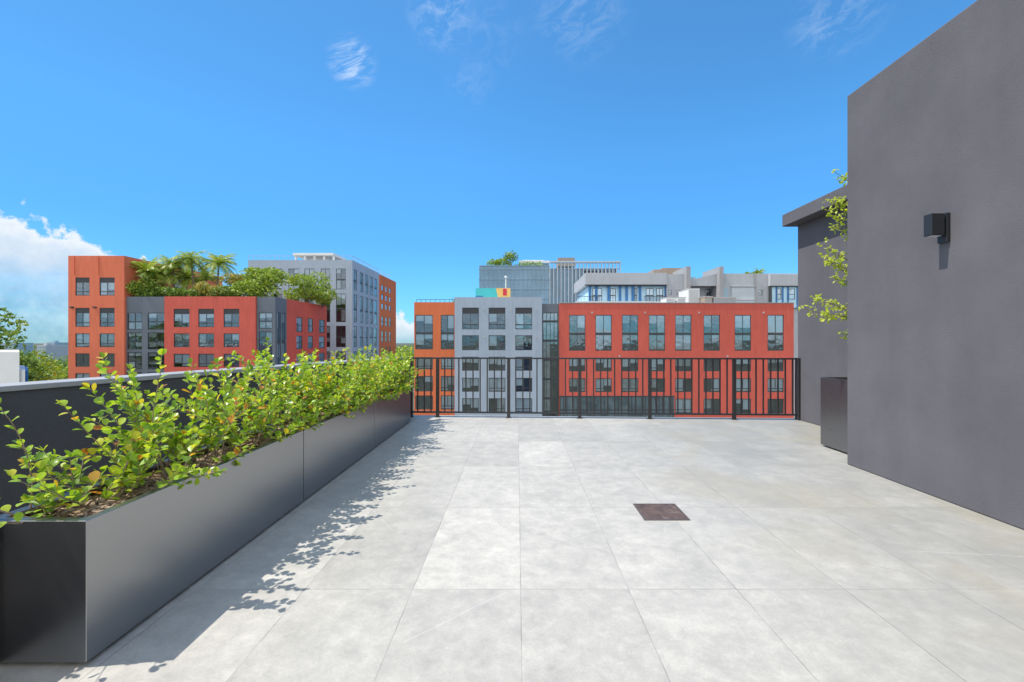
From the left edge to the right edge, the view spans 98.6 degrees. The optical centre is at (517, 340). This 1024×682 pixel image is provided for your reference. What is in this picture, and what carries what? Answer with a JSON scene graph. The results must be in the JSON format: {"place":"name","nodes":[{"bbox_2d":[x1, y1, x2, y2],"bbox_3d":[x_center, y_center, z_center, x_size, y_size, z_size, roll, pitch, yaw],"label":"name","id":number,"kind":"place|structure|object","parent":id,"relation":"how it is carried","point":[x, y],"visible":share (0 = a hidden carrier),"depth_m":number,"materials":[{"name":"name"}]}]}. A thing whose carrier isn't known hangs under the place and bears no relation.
{"place":"outdoors","nodes":[
{"label":"outdoors","id":0,"kind":"place"},
{"bbox_2d":[0,350,27,383],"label":"white house","id":1,"kind":"structure","parent":0,"point":[12,370],"depth_m":42.00,"materials":[{"name":"paint"}]},
{"bbox_2d":[0,343,32,354],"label":"building","id":2,"kind":"structure","parent":0,"point":[27,347],"depth_m":611.21,"materials":[{"name":"grey concrete"}]},
{"bbox_2d":[37,343,67,360],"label":"building","id":3,"kind":"structure","parent":0,"point":[59,350],"depth_m":428.20,"materials":[{"name":"grey concrete"}]},
{"bbox_2d":[68,256,326,378],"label":"apartment building","id":4,"kind":"structure","parent":0,"point":[114,320],"depth_m":72.09,"materials":[{"name":"red brick"}]},
{"bbox_2d":[76,278,89,295],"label":"window","id":5,"kind":"structure","parent":4,"relation":"in","point":[78,280],"depth_m":72.10,"materials":[{"name":"metal"}]},
{"bbox_2d":[76,308,89,326],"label":"window","id":6,"kind":"structure","parent":4,"relation":"in","point":[86,311],"depth_m":72.10,"materials":[{"name":"glass"}]},
{"bbox_2d":[76,333,89,346],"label":"window","id":7,"kind":"structure","parent":4,"relation":"in","point":[79,336],"depth_m":72.17,"materials":[{"name":"glass"}]},
{"bbox_2d":[100,278,114,295],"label":"window","id":8,"kind":"structure","parent":4,"relation":"in","point":[106,284],"depth_m":72.10,"materials":[{"name":"glass"}]},
{"bbox_2d":[100,308,114,326],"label":"window","id":9,"kind":"structure","parent":4,"relation":"in","point":[104,312],"depth_m":72.10,"materials":[{"name":"glass"}]},
{"bbox_2d":[100,333,114,346],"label":"window","id":10,"kind":"structure","parent":4,"relation":"in","point":[106,339],"depth_m":72.17,"materials":[{"name":"glass"}]},
{"bbox_2d":[128,313,141,329],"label":"window","id":11,"kind":"structure","parent":4,"relation":"in","point":[132,325],"depth_m":72.52,"materials":[{"name":"glass"}]},
{"bbox_2d":[128,333,141,348],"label":"window","id":12,"kind":"structure","parent":4,"relation":"in","point":[137,343],"depth_m":72.52,"materials":[{"name":"glass"}]},
{"bbox_2d":[128,352,141,368],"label":"window","id":13,"kind":"structure","parent":4,"relation":"in","point":[133,363],"depth_m":72.45,"materials":[{"name":"glass"}]},
{"bbox_2d":[125,276,164,296],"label":"roof shrub","id":14,"kind":"object","parent":4,"relation":"on","point":[148,285],"visible":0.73,"depth_m":73.02,"materials":[{"name":"green plant"}]},
{"bbox_2d":[128,256,166,286],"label":"palm tree","id":15,"kind":"object","parent":4,"relation":"on","point":[147,267],"visible":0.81,"depth_m":74.63,"materials":[{"name":"green plant"}]},
{"bbox_2d":[135,286,162,296],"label":"roof shrub","id":16,"kind":"object","parent":4,"relation":"on","point":[146,293],"visible":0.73,"depth_m":73.19,"materials":[{"name":"green plant"}]},
{"bbox_2d":[148,333,163,348],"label":"window","id":17,"kind":"structure","parent":4,"relation":"in","point":[156,343],"depth_m":72.52,"materials":[{"name":"glass"}]},
{"bbox_2d":[145,263,183,296],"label":"palm tree","id":18,"kind":"object","parent":4,"relation":"on","point":[168,277],"visible":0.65,"depth_m":76.16,"materials":[{"name":"green plant"}]},
{"bbox_2d":[160,285,186,295],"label":"roof shrub","id":19,"kind":"object","parent":4,"relation":"on","point":[170,291],"visible":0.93,"depth_m":73.33,"materials":[{"name":"green plant"}]},
{"bbox_2d":[156,255,193,287],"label":"palm tree","id":20,"kind":"object","parent":4,"relation":"on","point":[167,264],"visible":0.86,"depth_m":76.42,"materials":[{"name":"green plant"}]},
{"bbox_2d":[174,309,188,326],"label":"window","id":21,"kind":"structure","parent":4,"relation":"in","point":[182,315],"depth_m":72.17,"materials":[{"name":"glass"}]},
{"bbox_2d":[174,333,188,346],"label":"window","id":22,"kind":"structure","parent":4,"relation":"in","point":[177,336],"depth_m":72.17,"materials":[{"name":"glass"}]},
{"bbox_2d":[174,354,188,366],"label":"window","id":23,"kind":"structure","parent":4,"relation":"in","point":[182,359],"depth_m":72.17,"materials":[{"name":"glass"}]},
{"bbox_2d":[171,269,200,295],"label":"palm tree","id":24,"kind":"object","parent":4,"relation":"on","point":[186,280],"visible":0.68,"depth_m":79.84,"materials":[{"name":"green plant"}]},
{"bbox_2d":[168,251,208,286],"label":"palm tree","id":25,"kind":"object","parent":4,"relation":"on","point":[190,258],"visible":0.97,"depth_m":77.04,"materials":[{"name":"green plant"}]},
{"bbox_2d":[185,286,207,295],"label":"roof shrub","id":26,"kind":"object","parent":4,"relation":"on","point":[190,292],"visible":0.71,"depth_m":73.16,"materials":[{"name":"green plant"}]},
{"bbox_2d":[191,264,220,285],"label":"palm tree","id":27,"kind":"object","parent":4,"relation":"on","point":[203,277],"visible":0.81,"depth_m":80.37,"materials":[{"name":"green plant"}]},
{"bbox_2d":[199,309,213,326],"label":"window","id":28,"kind":"structure","parent":4,"relation":"in","point":[204,313],"depth_m":72.10,"materials":[{"name":"glass"}]},
{"bbox_2d":[199,333,213,345],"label":"window","id":29,"kind":"structure","parent":4,"relation":"in","point":[203,336],"depth_m":72.17,"materials":[{"name":"glass"}]},
{"bbox_2d":[199,354,213,366],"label":"window","id":30,"kind":"structure","parent":4,"relation":"in","point":[205,359],"depth_m":72.17,"materials":[{"name":"glass"}]},
{"bbox_2d":[193,280,228,295],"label":"roof shrub","id":31,"kind":"object","parent":4,"relation":"on","point":[200,285],"visible":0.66,"depth_m":72.89,"materials":[{"name":"green plant"}]},
{"bbox_2d":[194,253,239,284],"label":"palm tree","id":32,"kind":"object","parent":4,"relation":"on","point":[218,261],"visible":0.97,"depth_m":78.80,"materials":[{"name":"green plant"}]},
{"bbox_2d":[208,285,240,295],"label":"roof shrub","id":33,"kind":"object","parent":4,"relation":"on","point":[225,292],"visible":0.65,"depth_m":72.79,"materials":[{"name":"green plant"}]},
{"bbox_2d":[224,309,238,326],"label":"window","id":34,"kind":"structure","parent":4,"relation":"in","point":[228,313],"depth_m":72.10,"materials":[{"name":"glass"}]},
{"bbox_2d":[217,272,245,295],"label":"roof tree","id":35,"kind":"object","parent":4,"relation":"on","point":[232,278],"visible":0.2,"depth_m":76.72,"materials":[{"name":"green plant"}]},
{"bbox_2d":[231,278,265,296],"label":"roof shrub","id":36,"kind":"object","parent":4,"relation":"on","point":[240,285],"visible":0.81,"depth_m":73.10,"materials":[{"name":"green plant"}]},
{"bbox_2d":[232,266,291,296],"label":"roof tree","id":37,"kind":"object","parent":4,"relation":"on","point":[269,277],"visible":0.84,"depth_m":75.44,"materials":[{"name":"green plant"}]},
{"bbox_2d":[259,313,271,328],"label":"window","id":38,"kind":"structure","parent":4,"relation":"in","point":[262,324],"depth_m":72.47,"materials":[{"name":"glass"}]},
{"bbox_2d":[259,332,271,365],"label":"window","id":39,"kind":"structure","parent":4,"relation":"in","point":[268,334],"depth_m":72.47,"materials":[{"name":"glass"}]},
{"bbox_2d":[277,312,279,364],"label":"window","id":40,"kind":"structure","parent":4,"relation":"in","point":[278,341],"depth_m":73.41,"materials":[{"name":"metal"}]},
{"bbox_2d":[282,313,284,363],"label":"window","id":41,"kind":"structure","parent":4,"relation":"in","point":[283,314],"depth_m":75.17,"materials":[{"name":"metal"}]},
{"bbox_2d":[281,271,338,303],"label":"roof tree","id":42,"kind":"object","parent":4,"relation":"on","point":[311,292],"visible":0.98,"depth_m":84.38,"materials":[{"name":"green plant"}]},
{"bbox_2d":[0,357,404,514],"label":"parapet","id":43,"kind":"structure","parent":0,"point":[34,407],"depth_m":3.23,"materials":[{"name":"paint"}]},
{"bbox_2d":[33,343,413,414],"bbox_3d":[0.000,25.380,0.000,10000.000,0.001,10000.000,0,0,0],"label":"ground","id":44,"kind":"structure","parent":0,"point":[397,344],"depth_m":2484.60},
{"bbox_2d":[0,307,51,381],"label":"tree","id":45,"kind":"object","parent":44,"relation":"on","point":[32,363],"visible":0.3,"depth_m":59.65,"materials":[{"name":"green plant"}]},
{"bbox_2d":[19,349,63,376],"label":"tree","id":46,"kind":"object","parent":44,"relation":"on","point":[45,359],"visible":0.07,"depth_m":130.65,"materials":[{"name":"green plant"}]},
{"bbox_2d":[23,350,63,380],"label":"tree","id":47,"kind":"object","parent":44,"relation":"on","point":[49,361],"visible":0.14,"depth_m":80.79,"materials":[{"name":"green plant"}]},
{"bbox_2d":[46,361,67,379],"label":"tree","id":48,"kind":"object","parent":44,"relation":"on","point":[64,372],"visible":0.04,"depth_m":87.54,"materials":[{"name":"green plant"}]},
{"bbox_2d":[19,345,413,387],"bbox_3d":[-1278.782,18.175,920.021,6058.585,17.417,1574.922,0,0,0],"label":"woodland","id":49,"kind":"object","parent":44,"relation":"on","point":[34,355],"visible":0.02,"depth_m":417.81,"materials":[{"name":"green plant"}]},
{"bbox_2d":[414,297,793,417],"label":"apartment building","id":50,"kind":"structure","parent":44,"relation":"on","point":[497,327],"depth_m":73.00,"materials":[{"name":"red brick"}]},
{"bbox_2d":[415,315,432,348],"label":"window","id":51,"kind":"structure","parent":50,"relation":"in","point":[420,337],"depth_m":73.16,"materials":[{"name":"glass"}]},
{"bbox_2d":[415,359,432,368],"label":"window","id":52,"kind":"structure","parent":50,"relation":"in","point":[420,361],"depth_m":73.16,"materials":[{"name":"glass"}]},
{"bbox_2d":[441,315,453,348],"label":"window","id":53,"kind":"structure","parent":50,"relation":"in","point":[447,335],"depth_m":73.16,"materials":[{"name":"metal"}]},
{"bbox_2d":[441,376,453,389],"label":"window","id":54,"kind":"structure","parent":50,"relation":"in","point":[447,378],"depth_m":73.16,"materials":[{"name":"glass"}]},
{"bbox_2d":[441,395,453,409],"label":"window","id":55,"kind":"structure","parent":50,"relation":"in","point":[447,397],"depth_m":73.16,"materials":[{"name":"glass"}]},
{"bbox_2d":[462,308,478,328],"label":"window","id":56,"kind":"structure","parent":50,"relation":"in","point":[470,311],"depth_m":72.59,"materials":[{"name":"metal"}]},
{"bbox_2d":[462,378,478,391],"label":"window","id":57,"kind":"structure","parent":50,"relation":"in","point":[469,380],"depth_m":72.66,"materials":[{"name":"glass"}]},
{"bbox_2d":[462,398,478,410],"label":"window","id":58,"kind":"structure","parent":50,"relation":"in","point":[469,400],"depth_m":72.66,"materials":[{"name":"glass"}]},
{"bbox_2d":[476,288,510,296],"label":"painted panel","id":59,"kind":"object","parent":50,"relation":"on","point":[493,292],"visible":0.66,"depth_m":80.00,"materials":[{"name":"paint"}]},
{"bbox_2d":[489,308,504,324],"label":"window","id":60,"kind":"structure","parent":50,"relation":"in","point":[493,312],"depth_m":72.59,"materials":[{"name":"glass"}]},
{"bbox_2d":[489,335,504,346],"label":"window","id":61,"kind":"structure","parent":50,"relation":"in","point":[492,338],"depth_m":72.66,"materials":[{"name":"glass"}]},
{"bbox_2d":[489,378,504,391],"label":"window","id":62,"kind":"structure","parent":50,"relation":"in","point":[491,380],"depth_m":72.66,"materials":[{"name":"glass"}]},
{"bbox_2d":[489,398,504,410],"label":"window","id":63,"kind":"structure","parent":50,"relation":"in","point":[498,408],"depth_m":72.66,"materials":[{"name":"glass"}]},
{"bbox_2d":[515,308,531,328],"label":"window","id":64,"kind":"structure","parent":50,"relation":"in","point":[519,312],"depth_m":72.59,"materials":[{"name":"glass"}]},
{"bbox_2d":[515,335,531,349],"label":"window","id":65,"kind":"structure","parent":50,"relation":"in","point":[520,340],"depth_m":72.66,"materials":[{"name":"glass"}]},
{"bbox_2d":[516,398,531,410],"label":"window","id":66,"kind":"structure","parent":50,"relation":"in","point":[518,400],"depth_m":72.66,"materials":[{"name":"glass"}]},
{"bbox_2d":[543,313,557,415],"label":"window","id":67,"kind":"structure","parent":50,"relation":"in","point":[550,320],"depth_m":73.41,"materials":[{"name":"glass"}]},
{"bbox_2d":[569,315,584,350],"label":"window","id":68,"kind":"structure","parent":50,"relation":"in","point":[580,318],"depth_m":73.11,"materials":[{"name":"glass"}]},
{"bbox_2d":[569,378,584,391],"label":"window","id":69,"kind":"structure","parent":50,"relation":"in","point":[575,380],"depth_m":73.16,"materials":[{"name":"glass"}]},
{"bbox_2d":[595,315,611,350],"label":"window","id":70,"kind":"structure","parent":50,"relation":"in","point":[603,323],"depth_m":73.16,"materials":[{"name":"glass"}]},
{"bbox_2d":[595,359,611,370],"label":"window","id":71,"kind":"structure","parent":50,"relation":"in","point":[604,361],"depth_m":73.16,"materials":[{"name":"glass"}]},
{"bbox_2d":[595,378,611,391],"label":"window","id":72,"kind":"structure","parent":50,"relation":"in","point":[597,380],"depth_m":73.16,"materials":[{"name":"glass"}]},
{"bbox_2d":[622,315,637,350],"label":"window","id":73,"kind":"structure","parent":50,"relation":"in","point":[626,337],"depth_m":73.16,"materials":[{"name":"glass"}]},
{"bbox_2d":[622,378,637,391],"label":"window","id":74,"kind":"structure","parent":50,"relation":"in","point":[624,380],"depth_m":73.16,"materials":[{"name":"glass"}]},
{"bbox_2d":[649,315,664,350],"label":"window","id":75,"kind":"structure","parent":50,"relation":"in","point":[656,340],"depth_m":73.16,"materials":[{"name":"glass"}]},
{"bbox_2d":[675,315,690,350],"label":"window","id":76,"kind":"structure","parent":50,"relation":"in","point":[682,340],"depth_m":73.16,"materials":[{"name":"glass"}]},
{"bbox_2d":[675,399,690,412],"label":"window","id":77,"kind":"structure","parent":50,"relation":"in","point":[681,401],"depth_m":73.16,"materials":[{"name":"glass"}]},
{"bbox_2d":[678,288,699,301],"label":"stair housing","id":78,"kind":"object","parent":50,"relation":"on","point":[691,294],"visible":0.6,"depth_m":83.97,"materials":[{"name":"white paint"}]},
{"bbox_2d":[704,315,719,350],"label":"window","id":79,"kind":"structure","parent":50,"relation":"in","point":[707,318],"depth_m":73.07,"materials":[{"name":"glass"}]},
{"bbox_2d":[735,315,750,350],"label":"window","id":80,"kind":"structure","parent":50,"relation":"in","point":[741,321],"depth_m":73.16,"materials":[{"name":"glass"}]},
{"bbox_2d":[736,378,750,391],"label":"window","id":81,"kind":"structure","parent":50,"relation":"in","point":[738,380],"depth_m":73.16,"materials":[{"name":"glass"}]},
{"bbox_2d":[736,399,750,412],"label":"window","id":82,"kind":"structure","parent":50,"relation":"in","point":[744,401],"depth_m":73.16,"materials":[{"name":"glass"}]},
{"bbox_2d":[768,315,783,350],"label":"window","id":83,"kind":"structure","parent":50,"relation":"in","point":[775,322],"depth_m":73.16,"materials":[{"name":"glass"}]},
{"bbox_2d":[768,378,783,391],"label":"window","id":84,"kind":"structure","parent":50,"relation":"in","point":[774,380],"depth_m":73.16,"materials":[{"name":"glass"}]},
{"bbox_2d":[248,253,395,360],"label":"apartment building","id":85,"kind":"structure","parent":0,"point":[361,312],"depth_m":101.93,"materials":[{"name":"paint"}]},
{"bbox_2d":[336,269,345,288],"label":"window","id":86,"kind":"structure","parent":85,"relation":"in","point":[338,281],"depth_m":100.17,"materials":[{"name":"metal"}]},
{"bbox_2d":[336,294,345,321],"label":"window","id":87,"kind":"structure","parent":85,"relation":"in","point":[342,297],"depth_m":100.17,"materials":[{"name":"glass"}]},
{"bbox_2d":[0,0,976,342],"label":"sky","id":88,"kind":"structure","parent":0,"point":[424,143],"materials":[{"name":"blue"}]},
{"bbox_2d":[0,415,1023,681],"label":"terrace floor","id":89,"kind":"structure","parent":0,"point":[466,549],"depth_m":2.60,"materials":[{"name":"concrete"}]},
{"bbox_2d":[0,430,302,661],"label":"planter box","id":90,"kind":"object","parent":89,"relation":"on","point":[79,583],"visible":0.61,"depth_m":2.07,"materials":[{"name":"metal"}]},
{"bbox_2d":[0,389,201,526],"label":"shrub","id":91,"kind":"object","parent":90,"relation":"in","point":[135,458],"visible":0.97,"depth_m":2.21,"materials":[{"name":"green plant"}]},
{"bbox_2d":[30,349,268,488],"bbox_3d":[-2.053,0.437,2.723,0.899,0.793,1.113,0,0,-21],"label":"shrub","id":92,"kind":"object","parent":90,"relation":"on","point":[172,432],"visible":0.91,"depth_m":2.68,"materials":[{"name":"green plant"}]},
{"bbox_2d":[181,349,321,448],"bbox_3d":[-2.006,0.449,3.507,0.905,0.777,0.970,0,0,23],"label":"shrub","id":93,"kind":"object","parent":90,"relation":"on","point":[261,426],"visible":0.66,"depth_m":3.37,"materials":[{"name":"green plant"}]},
{"bbox_2d":[265,400,374,499],"bbox_3d":[-2.040,1.070,4.697,0.440,0.620,1.869,0,0,0],"label":"planter box","id":94,"kind":"object","parent":89,"relation":"on","point":[336,445],"visible":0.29,"depth_m":4.39,"materials":[{"name":"metal"}]},
{"bbox_2d":[240,337,365,430],"bbox_3d":[-2.015,0.399,3.959,0.796,0.870,1.380,0,0,13],"label":"shrub","id":95,"kind":"object","parent":94,"relation":"on","point":[313,420],"visible":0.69,"depth_m":4.00,"materials":[{"name":"green plant"}]},
{"bbox_2d":[286,347,369,419],"bbox_3d":[-1.957,0.452,4.688,0.697,0.764,1.114,0,0,0],"label":"shrub","id":96,"kind":"object","parent":94,"relation":"on","point":[326,386],"visible":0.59,"depth_m":4.60,"materials":[{"name":"green plant"}]},
{"bbox_2d":[299,345,399,412],"bbox_3d":[-2.007,0.446,5.302,0.903,0.802,1.246,0,0,19],"label":"shrub","id":97,"kind":"object","parent":94,"relation":"on","point":[373,391],"visible":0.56,"depth_m":5.33,"materials":[{"name":"green plant"}]},
{"bbox_2d":[364,389,410,446],"bbox_3d":[-2.040,1.070,6.584,0.440,0.620,1.872,0,0,0],"label":"planter box","id":98,"kind":"object","parent":89,"relation":"on","point":[392,416],"visible":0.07,"depth_m":6.38,"materials":[{"name":"metal"}]},
{"bbox_2d":[328,348,403,400],"bbox_3d":[-2.014,0.462,5.807,0.824,0.743,1.044,0,0,21],"label":"shrub","id":99,"kind":"object","parent":98,"relation":"on","point":[372,371],"visible":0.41,"depth_m":5.89,"materials":[{"name":"green plant"}]},
{"bbox_2d":[351,349,412,393],"bbox_3d":[-2.060,0.469,6.561,0.790,0.730,1.200,0,0,29],"label":"shrub","id":100,"kind":"object","parent":98,"relation":"on","point":[404,386],"visible":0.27,"depth_m":6.63,"materials":[{"name":"green plant"}]},
{"bbox_2d":[373,345,424,393],"bbox_3d":[-2.010,0.460,7.200,0.814,0.780,1.122,0,0,0],"label":"shrub","id":101,"kind":"object","parent":98,"relation":"in","point":[412,373],"visible":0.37,"depth_m":7.29,"materials":[{"name":"green plant"}]},
{"bbox_2d":[407,357,800,419],"bbox_3d":[1.480,0.838,7.860,7.047,1.085,0.120,0,0,3],"label":"railing","id":102,"kind":"object","parent":89,"relation":"on","point":[797,414],"visible":0.84,"depth_m":7.82,"materials":[{"name":"metal"}]},
{"bbox_2d":[633,504,690,520],"bbox_3d":[1.155,1.377,3.554,0.354,0.006,0.339,0,0,0],"label":"drain cover","id":103,"kind":"object","parent":89,"relation":"on","point":[660,512],"visible":1,"depth_m":3.53,"materials":[{"name":"brown metal"}]},
{"bbox_2d":[782,185,846,425],"bbox_3d":[6.495,-0.425,6.375,3.610,3.610,2.850,0,0,0],"label":"roof annex","id":104,"kind":"object","parent":89,"relation":"on","point":[822,349],"visible":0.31,"depth_m":7.19,"materials":[{"name":"paint"}]},
{"bbox_2d":[821,377,846,452],"bbox_3d":[4.428,0.927,5.380,0.863,0.905,0.860,0,0,0],"label":"tall planter","id":105,"kind":"object","parent":89,"relation":"on","point":[833,412],"visible":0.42,"depth_m":5.57,"materials":[{"name":"metal"}]},
{"bbox_2d":[798,169,846,339],"bbox_3d":[4.268,-0.828,5.278,1.456,2.707,0.862,0,0,-24],"label":"young tree","id":106,"kind":"object","parent":105,"relation":"in","point":[826,315],"visible":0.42,"depth_m":5.26,"materials":[{"name":"green plant"}]},
{"bbox_2d":[847,0,1023,529],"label":"stucco wall","id":107,"kind":"structure","parent":89,"relation":"on","point":[935,352],"depth_m":3.80,"materials":[{"name":"grey paint"}]},
{"bbox_2d":[924,212,949,243],"bbox_3d":[3.611,-0.970,3.794,0.153,0.250,0.088,0,0,0],"label":"wall lamp","id":108,"kind":"object","parent":107,"relation":"attached to","point":[937,225],"visible":1,"depth_m":3.75,"materials":[{"name":"metal"}]},
{"bbox_2d":[479,258,620,303],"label":"glass building","id":109,"kind":"structure","parent":0,"point":[547,283],"depth_m":160.00,"materials":[{"name":"glass"}]},
{"bbox_2d":[502,250,518,264],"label":"roof shrub","id":110,"kind":"object","parent":109,"relation":"on","point":[511,257],"visible":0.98,"depth_m":162.34,"materials":[{"name":"green plant"}]},
{"bbox_2d":[574,266,797,417],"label":"apartment building","id":111,"kind":"structure","parent":0,"point":[655,285],"depth_m":100.20,"materials":[{"name":"concrete"}]},
{"bbox_2d":[712,297,736,301],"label":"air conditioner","id":112,"kind":"object","parent":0,"point":[723,299],"visible":0.34,"depth_m":82.00,"materials":[{"name":"metal"}]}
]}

